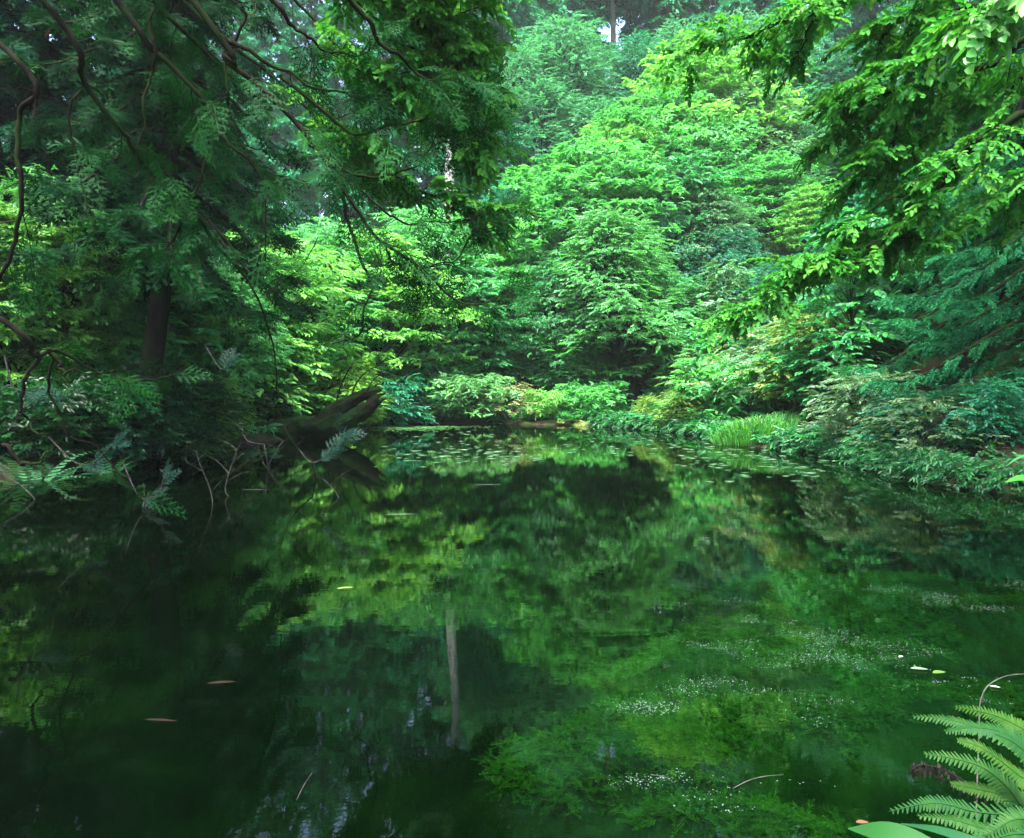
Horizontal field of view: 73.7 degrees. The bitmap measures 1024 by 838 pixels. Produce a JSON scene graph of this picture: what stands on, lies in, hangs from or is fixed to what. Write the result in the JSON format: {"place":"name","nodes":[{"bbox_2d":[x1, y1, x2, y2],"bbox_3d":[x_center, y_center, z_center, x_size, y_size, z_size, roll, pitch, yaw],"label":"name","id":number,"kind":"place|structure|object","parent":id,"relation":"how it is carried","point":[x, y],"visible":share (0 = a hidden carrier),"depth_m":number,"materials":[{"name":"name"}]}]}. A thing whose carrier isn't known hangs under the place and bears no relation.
{"place":"outdoors","nodes":[
{"label":"outdoors","id":0,"kind":"place"},
{"bbox_2d":[0,424,1023,837],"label":"pond water","id":1,"kind":"structure","parent":0,"point":[448,646],"depth_m":4.54,"materials":[{"name":"liquid"}]},
{"bbox_2d":[0,228,1023,494],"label":"ground","id":2,"kind":"structure","parent":0,"point":[918,368],"depth_m":17.40,"materials":[{"name":"plant"}]},
{"bbox_2d":[0,453,88,487],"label":"fern","id":3,"kind":"object","parent":2,"relation":"on","point":[20,477],"visible":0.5,"depth_m":11.91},
{"bbox_2d":[0,0,114,175],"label":"cypress tree","id":4,"kind":"object","parent":2,"relation":"on","point":[9,117],"visible":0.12,"depth_m":18.71,"materials":[{"name":"green plant"}]},
{"bbox_2d":[0,197,134,397],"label":"layered tree","id":5,"kind":"object","parent":2,"relation":"on","point":[20,370],"visible":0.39,"depth_m":15.26,"materials":[{"name":"green plant"}]},
{"bbox_2d":[0,371,141,466],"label":"round shrub","id":6,"kind":"object","parent":2,"relation":"on","point":[49,412],"visible":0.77,"depth_m":13.10,"materials":[{"name":"green plant"}]},
{"bbox_2d":[0,163,171,387],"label":"leafy tree","id":7,"kind":"object","parent":2,"relation":"on","point":[104,318],"visible":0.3,"depth_m":15.88,"materials":[{"name":"green plant"}]},
{"bbox_2d":[0,376,205,452],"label":"drooping shrub","id":8,"kind":"object","parent":2,"relation":"on","point":[143,410],"visible":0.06,"depth_m":14.24,"materials":[{"name":"green plant"}]},
{"bbox_2d":[0,0,214,328],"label":"cypress tree","id":9,"kind":"object","parent":2,"relation":"on","point":[49,105],"visible":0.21,"depth_m":17.48,"materials":[{"name":"green plant"}]},
{"bbox_2d":[47,220,180,385],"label":"leafy tree","id":10,"kind":"object","parent":2,"relation":"on","point":[135,320],"visible":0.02,"depth_m":18.58,"materials":[{"name":"green plant"}]},
{"bbox_2d":[55,376,195,464],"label":"fine leaved shrub","id":11,"kind":"object","parent":2,"relation":"on","point":[142,424],"visible":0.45,"depth_m":14.28,"materials":[{"name":"green plant"}]},
{"bbox_2d":[30,295,253,394],"bbox_3d":[-12.164,-2.071,20.970,7.744,4.054,8.861,-3,4,-42],"label":"drooping shrub","id":12,"kind":"object","parent":2,"relation":"on","point":[176,348],"visible":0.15,"depth_m":19.39,"materials":[{"name":"green plant"}]},
{"bbox_2d":[69,350,253,460],"bbox_3d":[-8.055,-0.051,15.729,3.936,3.063,4.178,-2,3,-32],"label":"fine leaved shrub","id":13,"kind":"object","parent":2,"relation":"on","point":[194,389],"visible":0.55,"depth_m":15.47,"materials":[{"name":"green plant"}]},
{"bbox_2d":[0,0,331,454],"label":"cypress tree","id":14,"kind":"object","parent":2,"relation":"on","point":[122,102],"visible":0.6,"depth_m":14.77,"materials":[{"name":"green plant"}]},
{"bbox_2d":[63,0,278,298],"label":"cypress tree","id":15,"kind":"object","parent":2,"relation":"on","point":[222,209],"visible":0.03,"depth_m":24.52,"materials":[{"name":"green plant"}]},
{"bbox_2d":[106,263,259,377],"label":"layered tree","id":16,"kind":"object","parent":2,"relation":"on","point":[210,320],"visible":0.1,"depth_m":20.08,"materials":[{"name":"green plant"}]},
{"bbox_2d":[167,361,257,448],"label":"fine leaved shrub","id":17,"kind":"object","parent":2,"relation":"on","point":[222,406],"visible":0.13,"depth_m":18.25,"materials":[{"name":"green plant"}]},
{"bbox_2d":[177,370,265,445],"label":"fine leaved shrub","id":18,"kind":"object","parent":2,"relation":"on","point":[229,380],"visible":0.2,"depth_m":19.03,"materials":[{"name":"green plant"}]},
{"bbox_2d":[168,252,294,412],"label":"leafy tree","id":19,"kind":"object","parent":2,"relation":"on","point":[252,302],"visible":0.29,"depth_m":21.40,"materials":[{"name":"green plant"}]},
{"bbox_2d":[176,317,338,418],"bbox_3d":[-9.649,-1.405,24.088,7.125,4.304,6.193,2,3,31],"label":"round shrub","id":20,"kind":"object","parent":2,"relation":"on","point":[323,372],"visible":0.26,"depth_m":23.15,"materials":[{"name":"green plant"}]},
{"bbox_2d":[215,379,308,424],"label":"round shrub","id":21,"kind":"object","parent":2,"relation":"on","point":[269,413],"visible":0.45,"depth_m":22.16,"materials":[{"name":"green plant"}]},
{"bbox_2d":[223,0,330,258],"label":"cedar tree","id":22,"kind":"object","parent":2,"relation":"on","point":[263,48],"visible":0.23,"depth_m":59.44,"materials":[{"name":"green plant"}]},
{"bbox_2d":[0,0,557,519],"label":"overhanging cypress","id":23,"kind":"object","parent":2,"relation":"on","point":[462,96],"visible":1,"depth_m":7.00,"materials":[{"name":"green plant"}]},
{"bbox_2d":[206,230,368,408],"bbox_3d":[-8.916,-3.187,25.488,7.111,7.481,6.935,-2,4,-34],"label":"layered tree","id":24,"kind":"object","parent":2,"relation":"on","point":[309,330],"visible":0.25,"depth_m":24.61,"materials":[{"name":"green plant"}]},
{"bbox_2d":[273,0,344,234],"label":"cedar tree","id":25,"kind":"object","parent":2,"relation":"on","point":[309,25],"visible":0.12,"depth_m":66.95,"materials":[{"name":"green plant"}]},
{"bbox_2d":[229,362,399,438],"bbox_3d":[-6.436,-0.398,21.369,5.857,2.755,1.455,0,3,-9],"label":"fallen log","id":26,"kind":"object","parent":2,"relation":"on","point":[321,425],"visible":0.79,"depth_m":21.25,"materials":[{"name":"brown wood"}]},
{"bbox_2d":[261,214,414,404],"bbox_3d":[-8.231,-4.300,29.677,8.431,9.082,8.138,2,4,37],"label":"leafy tree","id":27,"kind":"object","parent":2,"relation":"on","point":[324,238],"visible":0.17,"depth_m":28.43,"materials":[{"name":"green plant"}]},
{"bbox_2d":[292,354,394,427],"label":"fine leaved shrub","id":28,"kind":"object","parent":2,"relation":"on","point":[351,378],"visible":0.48,"depth_m":25.74,"materials":[{"name":"green plant"}]},
{"bbox_2d":[295,0,397,271],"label":"cedar tree","id":29,"kind":"object","parent":2,"relation":"on","point":[333,83],"visible":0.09,"depth_m":61.42,"materials":[{"name":"green plant"}]},
{"bbox_2d":[180,0,536,263],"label":"overhanging leafy tree","id":30,"kind":"object","parent":2,"relation":"on","point":[449,45],"visible":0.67,"depth_m":9.24,"materials":[{"name":"green plant"}]},
{"bbox_2d":[325,373,444,426],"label":"round shrub","id":31,"kind":"object","parent":2,"relation":"on","point":[397,391],"visible":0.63,"depth_m":27.80,"materials":[{"name":"green plant"}]},
{"bbox_2d":[287,226,490,384],"bbox_3d":[-5.573,-4.156,30.923,10.495,8.700,8.181,1,3,19],"label":"layered tree","id":32,"kind":"object","parent":2,"relation":"on","point":[391,316],"visible":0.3,"depth_m":28.95,"materials":[{"name":"green plant"}]},
{"bbox_2d":[366,12,459,238],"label":"cedar tree","id":33,"kind":"object","parent":2,"relation":"on","point":[399,143],"visible":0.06,"depth_m":62.82,"materials":[{"name":"green plant"}]},
{"bbox_2d":[353,201,521,384],"bbox_3d":[-4.002,-5.438,33.517,9.256,10.330,9.590,1,3,10],"label":"leafy tree","id":34,"kind":"object","parent":2,"relation":"on","point":[446,235],"visible":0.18,"depth_m":31.85,"materials":[{"name":"green plant"}]},
{"bbox_2d":[395,346,489,415],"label":"fine leaved shrub","id":35,"kind":"object","parent":2,"relation":"on","point":[433,364],"visible":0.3,"depth_m":30.25,"materials":[{"name":"green plant"}]},
{"bbox_2d":[376,0,521,255],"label":"pale trunk tree","id":36,"kind":"object","parent":2,"relation":"on","point":[504,37],"visible":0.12,"depth_m":43.12,"materials":[{"name":"green plant"}]},
{"bbox_2d":[390,261,546,396],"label":"layered tree","id":37,"kind":"object","parent":2,"relation":"on","point":[479,298],"visible":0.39,"depth_m":31.45,"materials":[{"name":"green plant"}]},
{"bbox_2d":[408,108,542,266],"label":"evergreen tree","id":38,"kind":"object","parent":2,"relation":"on","point":[504,163],"visible":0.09,"depth_m":45.55,"materials":[{"name":"green plant"}]},
{"bbox_2d":[420,369,534,418],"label":"drooping shrub","id":39,"kind":"object","parent":2,"relation":"on","point":[470,389],"visible":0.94,"depth_m":28.63,"materials":[{"name":"green plant"}]},
{"bbox_2d":[426,330,557,388],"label":"round shrub","id":40,"kind":"object","parent":2,"relation":"on","point":[516,357],"visible":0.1,"depth_m":32.77,"materials":[{"name":"green plant"}]},
{"bbox_2d":[455,0,542,215],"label":"cedar tree","id":41,"kind":"object","parent":2,"relation":"on","point":[521,7],"visible":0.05,"depth_m":63.38,"materials":[{"name":"green plant"}]},
{"bbox_2d":[430,38,590,214],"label":"evergreen tree","id":42,"kind":"object","parent":2,"relation":"on","point":[525,73],"visible":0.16,"depth_m":50.65,"materials":[{"name":"green plant"}]},
{"bbox_2d":[0,175,1023,482],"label":"ground cover","id":43,"kind":"object","parent":2,"relation":"on","point":[518,415],"visible":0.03,"depth_m":20.75,"materials":[{"name":"green plant"}]},
{"bbox_2d":[483,224,585,343],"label":"layered tree","id":44,"kind":"object","parent":2,"relation":"on","point":[508,266],"visible":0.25,"depth_m":34.33,"materials":[{"name":"green plant"}]},
{"bbox_2d":[487,68,599,202],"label":"evergreen tree","id":45,"kind":"object","parent":2,"relation":"on","point":[554,101],"visible":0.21,"depth_m":48.34,"materials":[{"name":"green plant"}]},
{"bbox_2d":[516,387,581,419],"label":"drooping shrub","id":46,"kind":"object","parent":2,"relation":"on","point":[549,400],"visible":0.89,"depth_m":28.93,"materials":[{"name":"green plant"}]},
{"bbox_2d":[508,254,617,391],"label":"leafy tree","id":47,"kind":"object","parent":2,"relation":"on","point":[552,284],"visible":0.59,"depth_m":31.70,"materials":[{"name":"green plant"}]},
{"bbox_2d":[507,5,641,166],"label":"evergreen tree","id":48,"kind":"object","parent":2,"relation":"on","point":[589,57],"visible":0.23,"depth_m":52.07,"materials":[{"name":"green plant"}]},
{"bbox_2d":[524,338,629,391],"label":"fine leaved shrub","id":49,"kind":"object","parent":2,"relation":"on","point":[583,372],"visible":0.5,"depth_m":31.76,"materials":[{"name":"green plant"}]},
{"bbox_2d":[534,88,631,170],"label":"evergreen tree","id":50,"kind":"object","parent":2,"relation":"on","point":[598,105],"visible":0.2,"depth_m":47.98,"materials":[{"name":"green plant"}]},
{"bbox_2d":[538,0,628,122],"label":"cedar tree","id":51,"kind":"object","parent":2,"relation":"on","point":[593,13],"visible":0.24,"depth_m":67.60,"materials":[{"name":"green plant"}]},
{"bbox_2d":[553,378,634,418],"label":"drooping shrub","id":52,"kind":"object","parent":2,"relation":"on","point":[604,392],"visible":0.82,"depth_m":28.90,"materials":[{"name":"green plant"}]},
{"bbox_2d":[474,135,714,305],"bbox_3d":[4.491,-9.171,37.341,15.044,10.846,11.728,-2,4,-38],"label":"layered tree","id":53,"kind":"object","parent":2,"relation":"on","point":[554,183],"visible":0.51,"depth_m":34.23,"materials":[{"name":"green plant"}]},
{"bbox_2d":[547,203,704,408],"bbox_3d":[5.631,-4.712,30.821,8.188,9.891,7.471,-3,4,-43],"label":"pondside tree","id":54,"kind":"object","parent":2,"relation":"on","point":[625,264],"visible":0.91,"depth_m":29.93,"materials":[{"name":"green plant"}]},
{"bbox_2d":[534,318,720,384],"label":"drooping shrub","id":55,"kind":"object","parent":2,"relation":"on","point":[643,362],"visible":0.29,"depth_m":31.09,"materials":[{"name":"green plant"}]},
{"bbox_2d":[582,25,673,108],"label":"evergreen tree","id":56,"kind":"object","parent":2,"relation":"on","point":[637,54],"visible":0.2,"depth_m":54.81,"materials":[{"name":"green plant"}]},
{"bbox_2d":[570,123,689,219],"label":"layered tree","id":57,"kind":"object","parent":2,"relation":"on","point":[642,138],"visible":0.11,"depth_m":38.99,"materials":[{"name":"green plant"}]},
{"bbox_2d":[559,83,753,208],"bbox_3d":[8.821,-14.323,41.578,10.687,11.365,13.709,2,3,32],"label":"layered tree","id":58,"kind":"object","parent":2,"relation":"on","point":[643,112],"visible":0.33,"depth_m":39.67,"materials":[{"name":"green plant"}]},
{"bbox_2d":[583,299,733,373],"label":"round shrub","id":59,"kind":"object","parent":2,"relation":"on","point":[701,316],"visible":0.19,"depth_m":31.00,"materials":[{"name":"green plant"}]},
{"bbox_2d":[607,0,721,84],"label":"cedar tree","id":60,"kind":"object","parent":2,"relation":"on","point":[654,16],"visible":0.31,"depth_m":68.47,"materials":[{"name":"green plant"}]},
{"bbox_2d":[613,6,717,98],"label":"evergreen tree","id":61,"kind":"object","parent":2,"relation":"on","point":[664,32],"visible":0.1,"depth_m":57.20,"materials":[{"name":"green plant"}]},
{"bbox_2d":[638,206,703,307],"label":"leafy tree","id":62,"kind":"object","parent":2,"relation":"on","point":[672,237],"visible":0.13,"depth_m":34.50,"materials":[{"name":"green plant"}]},
{"bbox_2d":[646,390,714,426],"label":"fine leaved shrub","id":63,"kind":"object","parent":2,"relation":"on","point":[682,402],"visible":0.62,"depth_m":24.55,"materials":[{"name":"green plant"}]},
{"bbox_2d":[645,273,716,357],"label":"layered tree","id":64,"kind":"object","parent":2,"relation":"on","point":[687,279],"visible":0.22,"depth_m":31.88,"materials":[{"name":"green plant"}]},
{"bbox_2d":[613,145,762,274],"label":"layered tree","id":65,"kind":"object","parent":2,"relation":"on","point":[708,178],"visible":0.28,"depth_m":35.39,"materials":[{"name":"green plant"}]},
{"bbox_2d":[579,29,817,191],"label":"layered tree","id":66,"kind":"object","parent":2,"relation":"on","point":[724,63],"visible":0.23,"depth_m":41.39,"materials":[{"name":"green plant"}]},
{"bbox_2d":[654,348,764,411],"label":"round shrub","id":67,"kind":"object","parent":2,"relation":"on","point":[689,376],"visible":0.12,"depth_m":25.64,"materials":[{"name":"green plant"}]},
{"bbox_2d":[673,187,759,304],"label":"layered tree","id":68,"kind":"object","parent":2,"relation":"on","point":[721,217],"visible":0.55,"depth_m":34.77,"materials":[{"name":"green plant"}]},
{"bbox_2d":[666,323,773,374],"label":"drooping shrub","id":69,"kind":"object","parent":2,"relation":"on","point":[703,346],"visible":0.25,"depth_m":27.90,"materials":[{"name":"green plant"}]},
{"bbox_2d":[645,351,797,418],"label":"drooping shrub","id":70,"kind":"object","parent":2,"relation":"on","point":[714,372],"visible":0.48,"depth_m":23.31,"materials":[{"name":"green plant"}]},
{"bbox_2d":[682,259,761,330],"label":"sapling","id":71,"kind":"object","parent":2,"relation":"on","point":[724,292],"visible":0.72,"depth_m":31.20,"materials":[{"name":"green plant"}]},
{"bbox_2d":[685,227,768,307],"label":"leafy tree","id":72,"kind":"object","parent":2,"relation":"on","point":[739,238],"visible":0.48,"depth_m":34.05,"materials":[{"name":"green plant"}]},
{"bbox_2d":[682,113,779,247],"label":"layered tree","id":73,"kind":"object","parent":2,"relation":"on","point":[729,157],"visible":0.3,"depth_m":38.72,"materials":[{"name":"green plant"}]},
{"bbox_2d":[678,76,817,230],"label":"layered tree","id":74,"kind":"object","parent":2,"relation":"on","point":[736,96],"visible":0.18,"depth_m":40.89,"materials":[{"name":"green plant"}]},
{"bbox_2d":[685,1,811,99],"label":"leafy tree","id":75,"kind":"object","parent":2,"relation":"on","point":[751,27],"visible":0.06,"depth_m":52.97,"materials":[{"name":"green plant"}]},
{"bbox_2d":[704,409,804,446],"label":"grass","id":76,"kind":"structure","parent":2,"relation":"on","point":[768,421],"depth_m":19.25,"materials":[{"name":"green plant"}]},
{"bbox_2d":[685,318,832,406],"bbox_3d":[8.883,-1.689,23.236,4.975,4.082,5.702,-3,4,-41],"label":"twiggy shrub","id":77,"kind":"object","parent":2,"relation":"on","point":[743,357],"visible":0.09,"depth_m":23.19,"materials":[{"name":"green plant"}]},
{"bbox_2d":[716,146,835,249],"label":"layered tree","id":78,"kind":"object","parent":2,"relation":"on","point":[778,170],"visible":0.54,"depth_m":37.18,"materials":[{"name":"green plant"}]},
{"bbox_2d":[720,308,838,413],"bbox_3d":[9.253,-1.773,21.887,5.000,3.729,5.307,1,3,25],"label":"fine leaved shrub","id":79,"kind":"object","parent":2,"relation":"on","point":[762,345],"visible":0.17,"depth_m":21.74,"materials":[{"name":"green plant"}]},
{"bbox_2d":[710,26,849,171],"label":"layered tree","id":80,"kind":"object","parent":2,"relation":"on","point":[795,84],"visible":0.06,"depth_m":44.52,"materials":[{"name":"green plant"}]},
{"bbox_2d":[747,110,848,219],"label":"leafy tree","id":81,"kind":"object","parent":2,"relation":"on","point":[809,129],"visible":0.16,"depth_m":40.15,"materials":[{"name":"green plant"}]},
{"bbox_2d":[583,406,1023,495],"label":"bank plants","id":82,"kind":"object","parent":2,"relation":"on","point":[789,440],"visible":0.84,"depth_m":13.90,"materials":[{"name":"green plant"}]},
{"bbox_2d":[772,182,835,251],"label":"layered tree","id":83,"kind":"object","parent":2,"relation":"on","point":[806,202],"visible":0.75,"depth_m":35.23,"materials":[{"name":"green plant"}]},
{"bbox_2d":[741,303,886,411],"bbox_3d":[8.896,-1.790,20.398,4.256,3.463,4.518,-2,4,-40],"label":"fine leaved shrub","id":84,"kind":"object","parent":2,"relation":"on","point":[794,335],"visible":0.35,"depth_m":19.99,"materials":[{"name":"green plant"}]},
{"bbox_2d":[727,314,921,413],"bbox_3d":[9.044,-1.495,19.802,4.216,2.930,4.851,-2,3,-32],"label":"round shrub","id":85,"kind":"object","parent":2,"relation":"on","point":[823,364],"visible":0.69,"depth_m":18.96,"materials":[{"name":"green plant"}]},
{"bbox_2d":[787,35,875,176],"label":"leafy tree","id":86,"kind":"object","parent":2,"relation":"on","point":[847,72],"visible":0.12,"depth_m":44.02,"materials":[{"name":"green plant"}]},
{"bbox_2d":[641,0,1023,353],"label":"overhanging broadleaf","id":87,"kind":"object","parent":2,"relation":"on","point":[855,101],"visible":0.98,"depth_m":7.35,"materials":[{"name":"green plant"}]},
{"bbox_2d":[776,206,945,382],"bbox_3d":[9.752,-2.970,19.311,4.724,5.756,3.859,1,3,10],"label":"sapling","id":88,"kind":"object","parent":2,"relation":"on","point":[836,306],"visible":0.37,"depth_m":18.91,"materials":[{"name":"green plant"}]},
{"bbox_2d":[797,364,940,445],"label":"fine leaved shrub","id":89,"kind":"object","parent":2,"relation":"on","point":[847,396],"visible":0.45,"depth_m":15.60,"materials":[{"name":"green plant"}]},
{"bbox_2d":[822,0,929,109],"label":"cedar tree","id":90,"kind":"object","parent":2,"relation":"on","point":[855,15],"visible":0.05,"depth_m":57.54,"materials":[{"name":"green plant"}]},
{"bbox_2d":[778,165,1023,265],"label":"drooping shrub","id":91,"kind":"object","parent":2,"relation":"on","point":[849,203],"visible":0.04,"depth_m":22.45,"materials":[{"name":"green plant"}]},
{"bbox_2d":[844,384,969,451],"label":"fine leaved shrub","id":92,"kind":"object","parent":2,"relation":"on","point":[893,431],"visible":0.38,"depth_m":13.99,"materials":[{"name":"green plant"}]},
{"bbox_2d":[825,206,1001,315],"bbox_3d":[12.812,-4.824,21.719,5.511,3.830,6.339,1,3,20],"label":"round shrub","id":93,"kind":"object","parent":2,"relation":"on","point":[904,289],"visible":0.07,"depth_m":20.97,"materials":[{"name":"green plant"}]},
{"bbox_2d":[826,0,1023,384],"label":"drooping conifer","id":94,"kind":"object","parent":2,"relation":"on","point":[913,322],"visible":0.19,"depth_m":16.59,"materials":[{"name":"green plant"}]},
{"bbox_2d":[838,0,1023,252],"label":"drooping conifer","id":95,"kind":"object","parent":2,"relation":"on","point":[972,127],"visible":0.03,"depth_m":21.72,"materials":[{"name":"green plant"}]},
{"bbox_2d":[848,384,1014,456],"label":"twiggy shrub","id":96,"kind":"object","parent":2,"relation":"on","point":[936,403],"visible":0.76,"depth_m":12.70,"materials":[{"name":"green plant"}]},
{"bbox_2d":[856,26,1023,409],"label":"drooping conifer","id":97,"kind":"object","parent":2,"relation":"on","point":[988,266],"visible":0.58,"depth_m":13.29,"materials":[{"name":"green plant"}]},
{"bbox_2d":[888,705,1023,837],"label":"foreground fern","id":98,"kind":"object","parent":2,"relation":"on","point":[1011,794],"visible":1,"depth_m":1.83,"materials":[{"name":"plant"}]},
{"bbox_2d":[909,760,1006,807],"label":"withered fern","id":99,"kind":"object","parent":2,"relation":"on","point":[918,768],"visible":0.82,"depth_m":2.16,"materials":[{"name":"plant"}]},
{"bbox_2d":[911,0,1023,91],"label":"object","id":100,"kind":"object","parent":2,"relation":"on","point":[990,22],"visible":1,"depth_m":4.34,"materials":[{"name":"green plant"}]},
{"bbox_2d":[924,209,1023,389],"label":"drooping conifer","id":101,"kind":"object","parent":2,"relation":"on","point":[1008,270],"visible":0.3,"depth_m":14.33,"materials":[{"name":"green plant"}]},
{"bbox_2d":[930,371,1023,450],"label":"fine leaved shrub","id":102,"kind":"object","parent":2,"relation":"on","point":[1009,402],"visible":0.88,"depth_m":12.19,"materials":[{"name":"green plant"}]},
{"bbox_2d":[848,821,929,837],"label":"broad leaf","id":103,"kind":"object","parent":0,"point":[881,829],"visible":1,"depth_m":1.68,"materials":[{"name":"plant"}]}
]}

